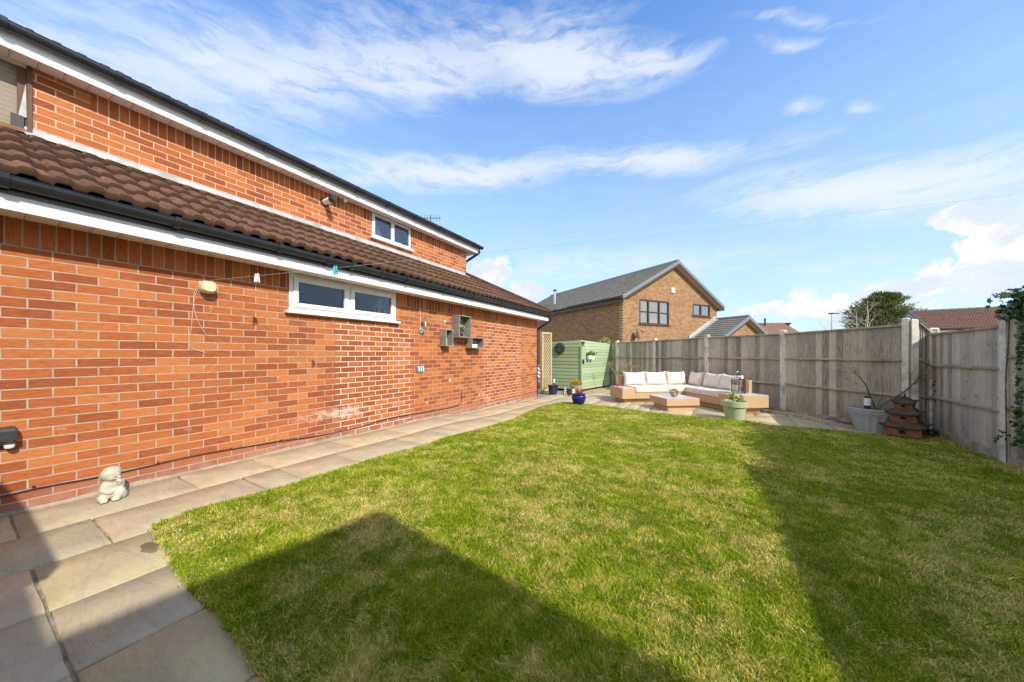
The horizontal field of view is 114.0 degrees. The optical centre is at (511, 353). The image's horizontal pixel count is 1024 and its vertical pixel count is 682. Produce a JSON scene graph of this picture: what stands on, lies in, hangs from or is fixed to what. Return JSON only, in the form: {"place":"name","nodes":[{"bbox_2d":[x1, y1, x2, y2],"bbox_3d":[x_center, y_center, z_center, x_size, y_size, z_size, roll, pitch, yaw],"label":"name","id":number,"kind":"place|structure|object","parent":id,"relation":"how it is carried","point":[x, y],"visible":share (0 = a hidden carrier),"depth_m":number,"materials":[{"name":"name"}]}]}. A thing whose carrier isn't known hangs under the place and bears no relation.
{"place":"outdoors","nodes":[
{"label":"outdoors","id":0,"kind":"place"},
{"bbox_2d":[374,299,385,313],"bbox_3d":[-2.115,-0.734,5.329,0.169,0.306,0.169,0,0,-33],"label":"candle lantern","id":1,"kind":"object","parent":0,"point":[379,305],"visible":0.7,"depth_m":5.30,"materials":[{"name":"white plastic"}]},
{"bbox_2d":[0,380,893,681],"bbox_3d":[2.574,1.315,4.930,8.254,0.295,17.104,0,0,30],"label":"paved path","id":2,"kind":"structure","parent":0,"point":[124,608],"depth_m":1.82,"materials":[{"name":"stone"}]},
{"bbox_2d":[96,466,127,503],"bbox_3d":[-3.227,1.044,2.684,0.165,0.270,0.164,0,0,30],"label":"stone statue","id":3,"kind":"object","parent":2,"relation":"on","point":[112,487],"visible":1,"depth_m":2.66,"materials":[{"name":"beige stone"}]},
{"bbox_2d":[0,14,552,517],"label":"brick house","id":4,"kind":"structure","parent":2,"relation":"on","point":[132,214],"depth_m":3.47,"materials":[{"name":"red brick"}]},
{"bbox_2d":[0,426,16,448],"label":"outdoor socket","id":5,"kind":"object","parent":4,"relation":"attached to","point":[8,437],"visible":1,"depth_m":2.38,"materials":[{"name":"grey plastic"}]},
{"bbox_2d":[198,281,216,293],"bbox_3d":[-3.067,-0.672,3.357,0.108,0.124,0.132,0,0,30],"label":"line reel","id":6,"kind":"object","parent":4,"relation":"attached to","point":[208,287],"visible":1,"depth_m":3.32,"materials":[{"name":"white plastic"}]},
{"bbox_2d":[189,286,211,352],"bbox_3d":[-3.125,-0.365,3.340,0.004,0.723,0.179,0,0,30],"label":"loose cord","id":7,"kind":"object","parent":6,"relation":"hanging from","point":[196,316],"visible":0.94,"depth_m":3.30,"materials":[{"name":"beige plastic"}]},
{"bbox_2d":[0,398,461,497],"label":"wall cable","id":8,"kind":"object","parent":4,"relation":"attached to","point":[33,487],"depth_m":3.27,"materials":[{"name":"black plastic"}]},
{"bbox_2d":[284,273,400,323],"bbox_3d":[-2.312,-0.746,4.751,0.125,0.499,1.712,0,0,30],"label":"window","id":9,"kind":"structure","parent":4,"relation":"in","point":[348,311],"depth_m":4.61,"materials":[{"name":"white plastic"}]},
{"bbox_2d":[370,212,413,251],"bbox_3d":[-2.446,-2.472,6.807,0.125,0.506,1.060,0,0,30],"label":"window","id":10,"kind":"structure","parent":4,"relation":"in","point":[391,232],"depth_m":6.77,"materials":[{"name":"white plastic"}]},
{"bbox_2d":[418,317,427,332],"bbox_3d":[-1.562,-0.503,5.881,0.159,0.276,0.110,0,0,30],"label":"wall lamp","id":11,"kind":"object","parent":4,"relation":"attached to","point":[420,330],"visible":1,"depth_m":5.87,"materials":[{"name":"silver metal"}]},
{"bbox_2d":[440,329,452,345],"bbox_3d":[-1.258,-0.308,6.399,0.152,0.323,0.202,0,0,30],"label":"wooden crate","id":12,"kind":"object","parent":4,"relation":"attached to","point":[446,337],"visible":1,"depth_m":6.34,"materials":[{"name":"grey wood"}]},
{"bbox_2d":[452,315,470,337],"bbox_3d":[-1.023,-0.548,6.762,0.192,0.440,0.370,0,0,30],"label":"wooden crate","id":13,"kind":"object","parent":4,"relation":"attached to","point":[458,321],"visible":0.94,"depth_m":6.74,"materials":[{"name":"grey wood"}]},
{"bbox_2d":[460,326,464,336],"bbox_3d":[-1.031,-0.452,6.740,0.175,0.222,0.223,0,0,-13],"label":"trailing plant","id":14,"kind":"object","parent":13,"relation":"in","point":[461,331],"visible":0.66,"depth_m":6.71,"materials":[{"name":"green plant"}]},
{"bbox_2d":[465,337,483,347],"bbox_3d":[-0.803,-0.232,7.148,0.182,0.226,0.426,0,0,30],"label":"wooden crate","id":15,"kind":"object","parent":4,"relation":"attached to","point":[479,341],"visible":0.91,"depth_m":7.22,"materials":[{"name":"grey wood"}]},
{"bbox_2d":[540,332,551,392],"bbox_3d":[1.165,0.292,11.366,0.090,2.055,0.638,0,0,36],"label":"wooden trellis","id":16,"kind":"object","parent":2,"relation":"on","point":[542,389],"visible":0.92,"depth_m":11.29,"materials":[{"name":"beige wood"}]},
{"bbox_2d":[548,383,557,394],"bbox_3d":[1.339,1.116,10.847,0.358,0.403,0.348,0,0,30],"label":"dark blue planter","id":17,"kind":"object","parent":2,"relation":"on","point":[553,388],"visible":1,"depth_m":10.73,"materials":[{"name":"ceramic"}]},
{"bbox_2d":[543,340,610,390],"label":"garden shed","id":18,"kind":"structure","parent":2,"relation":"on","point":[571,363],"depth_m":12.08,"materials":[{"name":"green wood"}]},
{"bbox_2d":[555,343,564,353],"bbox_3d":[1.722,-0.199,12.042,0.412,0.411,0.060,0,0,36],"label":"metal plaque","id":19,"kind":"object","parent":18,"relation":"attached to","point":[557,351],"visible":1,"depth_m":12.04,"materials":[{"name":"metal"}]},
{"bbox_2d":[586,351,596,358],"bbox_3d":[2.822,0.042,11.968,0.533,0.296,0.303,0,0,-42],"label":"hanging planter","id":20,"kind":"object","parent":18,"relation":"hanging from","point":[591,355],"visible":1,"depth_m":11.85,"materials":[{"name":"white plastic"}]},
{"bbox_2d":[572,386,586,404],"bbox_3d":[1.739,1.050,8.595,0.554,0.522,0.517,0,0,30],"label":"blue planter","id":21,"kind":"object","parent":2,"relation":"on","point":[578,397],"visible":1,"depth_m":8.50,"materials":[{"name":"ceramic"}]},
{"bbox_2d":[570,379,582,392],"bbox_3d":[2.095,1.073,10.844,0.414,0.498,0.416,0,0,0],"label":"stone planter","id":22,"kind":"object","parent":21,"relation":"in","point":[576,382],"visible":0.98,"depth_m":10.74,"materials":[{"name":"plant"}]},
{"bbox_2d":[599,336,610,342],"bbox_3d":[3.980,0.314,13.900,0.696,2.112,0.576,0,0,13],"label":"yellow shrub","id":23,"kind":"object","parent":2,"relation":"on","point":[607,338],"visible":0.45,"depth_m":13.88,"materials":[{"name":"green plant"}]},
{"bbox_2d":[603,361,617,385],"bbox_3d":[3.476,0.761,11.854,0.472,1.140,0.453,0,0,-43],"label":"bare shrub","id":24,"kind":"object","parent":2,"relation":"on","point":[611,364],"visible":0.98,"depth_m":11.81,"materials":[{"name":"brown plant"}]},
{"bbox_2d":[607,342,615,385],"bbox_3d":[3.782,0.548,14.015,0.092,2.004,1.835,0,0,-22],"label":"fence panel","id":25,"kind":"object","parent":2,"relation":"on","point":[612,357],"visible":0.27,"depth_m":13.35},
{"bbox_2d":[615,341,618,385],"bbox_3d":[4.156,0.555,13.122,0.105,2.150,0.105,0,0,-22],"label":"concrete post","id":26,"kind":"object","parent":2,"relation":"on","point":[616,358],"visible":0.59,"depth_m":13.09,"materials":[{"name":"grey concrete"}]},
{"bbox_2d":[617,341,652,382],"bbox_3d":[4.500,0.545,12.218,0.092,2.008,1.835,0,0,-22],"label":"fence panel","id":27,"kind":"object","parent":26,"relation":"attached to","point":[637,353],"visible":0.59,"depth_m":12.17,"materials":[{"name":"grey wood"}]},
{"bbox_2d":[623,362,639,372],"bbox_3d":[3.746,0.754,10.594,0.587,1.144,0.472,0,0,30],"label":"bare shrub","id":28,"kind":"object","parent":2,"relation":"on","point":[631,367],"visible":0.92,"depth_m":10.58,"materials":[{"name":"brown plant"}]},
{"bbox_2d":[653,338,657,371],"bbox_3d":[4.874,0.552,11.326,0.105,2.154,0.105,0,0,-22],"label":"concrete post","id":29,"kind":"object","parent":2,"relation":"on","point":[654,355],"visible":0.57,"depth_m":11.29,"materials":[{"name":"grey concrete"}]},
{"bbox_2d":[650,394,699,410],"bbox_3d":[3.894,1.174,8.018,0.810,0.292,0.750,0,0,-7],"label":"coffee table","id":30,"kind":"object","parent":2,"relation":"on","point":[678,402],"visible":1,"depth_m":7.70,"materials":[{"name":"brown wood"}]},
{"bbox_2d":[670,389,677,396],"bbox_3d":[3.908,0.934,8.025,0.190,0.187,0.190,0,0,30],"label":"wire candle globe","id":31,"kind":"object","parent":30,"relation":"on","point":[674,394],"visible":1,"depth_m":7.99,"materials":[{"name":"metal"}]},
{"bbox_2d":[610,371,768,412],"bbox_3d":[4.250,0.911,8.513,2.577,0.818,2.625,0,0,-7],"label":"corner sofa","id":32,"kind":"object","parent":2,"relation":"on","point":[707,389],"visible":0.91,"depth_m":8.88,"materials":[{"name":"white fabric"}]},
{"bbox_2d":[731,371,745,393],"bbox_3d":[5.150,0.656,7.578,0.206,0.513,0.206,0,0,-7],"label":"glass lantern","id":33,"kind":"object","parent":32,"relation":"on","point":[738,385],"visible":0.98,"depth_m":7.57,"materials":[{"name":"clear glass"}]},
{"bbox_2d":[704,335,709,373],"bbox_3d":[5.593,0.542,9.529,0.105,2.183,0.105,0,0,-22],"label":"concrete post","id":34,"kind":"object","parent":2,"relation":"on","point":[706,353],"visible":0.48,"depth_m":9.50,"materials":[{"name":"grey concrete"}]},
{"bbox_2d":[655,337,703,374],"bbox_3d":[5.219,0.535,10.421,0.092,2.038,1.835,0,0,-22],"label":"fence panel","id":35,"kind":"object","parent":34,"relation":"attached to","point":[686,355],"visible":0.59,"depth_m":10.36,"materials":[{"name":"grey wood"}]},
{"bbox_2d":[609,386,852,424],"bbox_3d":[4.976,1.373,10.763,0.030,0.188,9.490,0,0,-22],"label":"timber edging","id":36,"kind":"object","parent":2,"relation":"on","point":[814,416],"visible":0.1,"depth_m":6.90,"materials":[{"name":"brown wood"}]},
{"bbox_2d":[721,392,747,419],"bbox_3d":[4.492,1.042,6.719,0.452,0.566,0.452,0,0,30],"label":"green planter","id":37,"kind":"object","parent":2,"relation":"on","point":[733,408],"visible":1,"depth_m":6.59,"materials":[{"name":"green ceramic"}]},
{"bbox_2d":[780,330,787,410],"bbox_3d":[6.311,0.541,7.732,0.105,2.182,0.105,0,0,-22],"label":"concrete post","id":38,"kind":"object","parent":2,"relation":"on","point":[782,369],"visible":0.48,"depth_m":7.71,"materials":[{"name":"grey concrete"}]},
{"bbox_2d":[707,333,779,409],"bbox_3d":[5.937,0.534,8.625,0.092,2.036,1.835,0,0,-22],"label":"fence panel","id":39,"kind":"object","parent":38,"relation":"attached to","point":[755,358],"visible":0.74,"depth_m":8.36,"materials":[{"name":"grey wood"}]},
{"bbox_2d":[784,324,901,422],"bbox_3d":[6.655,0.558,6.828,0.092,2.184,1.835,0,0,-22],"label":"fence panel","id":40,"kind":"object","parent":38,"relation":"attached to","point":[813,387],"visible":0.84,"depth_m":6.77,"materials":[{"name":"grey wood"}]},
{"bbox_2d":[846,405,889,433],"bbox_3d":[6.651,1.203,6.120,0.724,0.430,0.724,0,0,30],"label":"grey planter","id":41,"kind":"object","parent":2,"relation":"on","point":[865,420],"visible":0.67,"depth_m":5.98,"materials":[{"name":"plastic"}]},
{"bbox_2d":[864,396,870,408],"bbox_3d":[6.471,0.904,6.059,0.096,0.268,0.096,0,0,30],"label":"solar light","id":42,"kind":"object","parent":41,"relation":"on","point":[867,402],"visible":0.91,"depth_m":6.03,"materials":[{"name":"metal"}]},
{"bbox_2d":[819,353,939,409],"bbox_3d":[6.647,0.503,5.988,1.694,1.106,0.752,0,0,12],"label":"bare acer","id":43,"kind":"object","parent":41,"relation":"on","point":[884,403],"visible":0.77,"depth_m":6.05,"materials":[{"name":"brown plant"}]},
{"bbox_2d":[902,318,910,396],"bbox_3d":[7.029,0.545,5.936,0.085,2.370,0.085,0,0,-22],"label":"concrete post","id":44,"kind":"object","parent":2,"relation":"on","point":[905,353],"visible":0.59,"depth_m":5.91,"materials":[{"name":"grey concrete"}]},
{"bbox_2d":[909,319,918,409],"bbox_3d":[7.085,0.560,5.874,0.090,2.341,0.090,0,0,22],"label":"concrete post","id":45,"kind":"object","parent":2,"relation":"on","point":[914,348],"visible":0.6,"depth_m":5.84,"materials":[{"name":"grey concrete"}]},
{"bbox_2d":[919,322,932,429],"bbox_3d":[7.213,0.538,5.826,0.171,2.204,0.092,0,0,9],"label":"fence panel","id":46,"kind":"object","parent":2,"relation":"on","point":[924,331],"visible":0.64,"depth_m":5.82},
{"bbox_2d":[929,328,939,429],"bbox_3d":[7.347,0.642,5.810,0.116,2.185,0.116,0,0,30],"label":"concrete post","id":47,"kind":"object","parent":2,"relation":"on","point":[935,330],"visible":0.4,"depth_m":5.79,"materials":[{"name":"grey concrete"}]},
{"bbox_2d":[926,380,943,436],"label":"weeds","id":48,"kind":"object","parent":2,"relation":"on","point":[932,432],"visible":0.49,"depth_m":5.67,"materials":[{"name":"green plant"}]},
{"bbox_2d":[999,320,1008,462],"bbox_3d":[6.453,0.648,4.320,0.116,2.176,0.116,0,0,30],"label":"concrete post","id":49,"kind":"object","parent":2,"relation":"on","point":[1003,333],"visible":0.29,"depth_m":4.33,"materials":[{"name":"grey concrete"}]},
{"bbox_2d":[929,325,998,458],"bbox_3d":[6.886,0.596,5.073,0.092,1.969,1.638,0,0,31],"label":"fence panel","id":50,"kind":"object","parent":49,"relation":"attached to","point":[965,405],"visible":0.89,"depth_m":4.98,"materials":[{"name":"grey wood"}]},
{"bbox_2d":[1004,304,1023,467],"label":"fence panel","id":51,"kind":"object","parent":49,"relation":"attached to","point":[1016,455],"visible":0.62,"depth_m":4.23,"materials":[{"name":"grey wood"}]},
{"bbox_2d":[984,285,1023,464],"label":"ivy","id":52,"kind":"object","parent":51,"relation":"attached to","point":[1015,310],"visible":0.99,"depth_m":4.04,"materials":[{"name":"green plant"}]},
{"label":"line post","id":53,"kind":"object","parent":2,"relation":"on","visible":0},
{"bbox_2d":[217,194,1018,279],"bbox_3d":[1.411,-1.180,3.233,8.913,0.875,0.003,0,0,2],"label":"washing line","id":54,"kind":"object","parent":53,"relation":"attached to","point":[628,237],"visible":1,"depth_m":3.24,"materials":[{"name":"grey"}]},
{"bbox_2d":[0,0,1023,331],"label":"sky","id":55,"kind":"structure","parent":0,"point":[518,125],"materials":[{"name":"blue"}]},
{"bbox_2d":[538,365,544,387],"bbox_3d":[0.951,0.871,12.377,0.504,0.912,0.699,0,0,10],"label":"garden chair","id":56,"kind":"object","parent":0,"point":[539,374],"visible":0.12,"depth_m":12.55,"materials":[{"name":"fabric"}]},
{"bbox_2d":[147,402,1023,681],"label":"lawn ground","id":57,"kind":"structure","parent":0,"point":[525,530],"depth_m":1.95,"materials":[{"name":"green plant"}]},
{"bbox_2d":[878,393,931,439],"bbox_3d":[6.749,1.051,5.720,0.551,0.740,0.551,0,0,-33],"label":"pagoda ornament","id":58,"kind":"object","parent":57,"relation":"on","point":[904,420],"visible":0.94,"depth_m":5.63,"materials":[{"name":"ceramic"}]},
{"bbox_2d":[582,387,857,429],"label":"gravel","id":59,"kind":"structure","parent":0,"point":[821,420],"depth_m":7.09,"materials":[{"name":"grey gravel"}]},
{"label":"ground","id":60,"kind":"structure","parent":0,"visible":0},
{"bbox_2d":[537,259,724,364],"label":"neighbour house","id":61,"kind":"structure","parent":60,"relation":"on","point":[623,308],"depth_m":21.17,"materials":[{"name":"brick"}]},
{"bbox_2d":[633,329,643,338],"bbox_3d":[7.270,-1.128,19.212,0.490,0.562,0.536,0,0,-33],"label":"satellite dish","id":62,"kind":"object","parent":61,"relation":"attached to","point":[637,334],"visible":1,"depth_m":19.08,"materials":[{"name":"metal"}]},
{"bbox_2d":[639,299,670,326],"bbox_3d":[8.659,-2.482,20.223,2.755,1.554,0.150,0,0,-27],"label":"window","id":63,"kind":"structure","parent":61,"relation":"in","point":[651,312],"depth_m":20.23,"materials":[{"name":"brown plastic"}]},
{"bbox_2d":[692,303,711,317],"bbox_3d":[12.690,-2.880,22.300,1.996,0.867,0.150,0,0,-27],"label":"window","id":64,"kind":"structure","parent":61,"relation":"in","point":[699,310],"depth_m":22.26,"materials":[{"name":"brown plastic"}]},
{"bbox_2d":[689,315,767,337],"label":"neighbour garage","id":65,"kind":"structure","parent":60,"relation":"on","point":[733,325],"depth_m":21.37,"materials":[{"name":"brick"}]},
{"bbox_2d":[758,318,798,333],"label":"distant house","id":66,"kind":"structure","parent":60,"relation":"on","point":[771,328],"depth_m":44.95,"materials":[{"name":"tile"}]},
{"bbox_2d":[810,309,890,329],"bbox_3d":[37.260,-1.431,35.863,8.406,7.207,5.454,0,0,30],"label":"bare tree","id":67,"kind":"object","parent":60,"relation":"on","point":[856,321],"visible":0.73,"depth_m":35.95,"materials":[{"name":"green plant"}]},
{"bbox_2d":[831,298,896,327],"bbox_3d":[41.327,-2.246,39.447,6.711,8.837,6.945,0,0,30],"label":"bare tree","id":68,"kind":"object","parent":60,"relation":"on","point":[867,314],"visible":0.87,"depth_m":38.01,"materials":[{"name":"brown plant"}]},
{"bbox_2d":[839,290,927,327],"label":"conifer tree","id":69,"kind":"object","parent":60,"relation":"on","point":[891,302],"visible":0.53,"depth_m":44.08,"materials":[{"name":"green plant"}]},
{"bbox_2d":[897,306,1007,331],"bbox_3d":[40.389,-0.894,23.496,16.635,5.527,8.250,0,0,34],"label":"bungalow","id":70,"kind":"object","parent":60,"relation":"on","point":[950,319],"visible":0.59,"depth_m":25.45,"materials":[{"name":"tile"}]}
]}

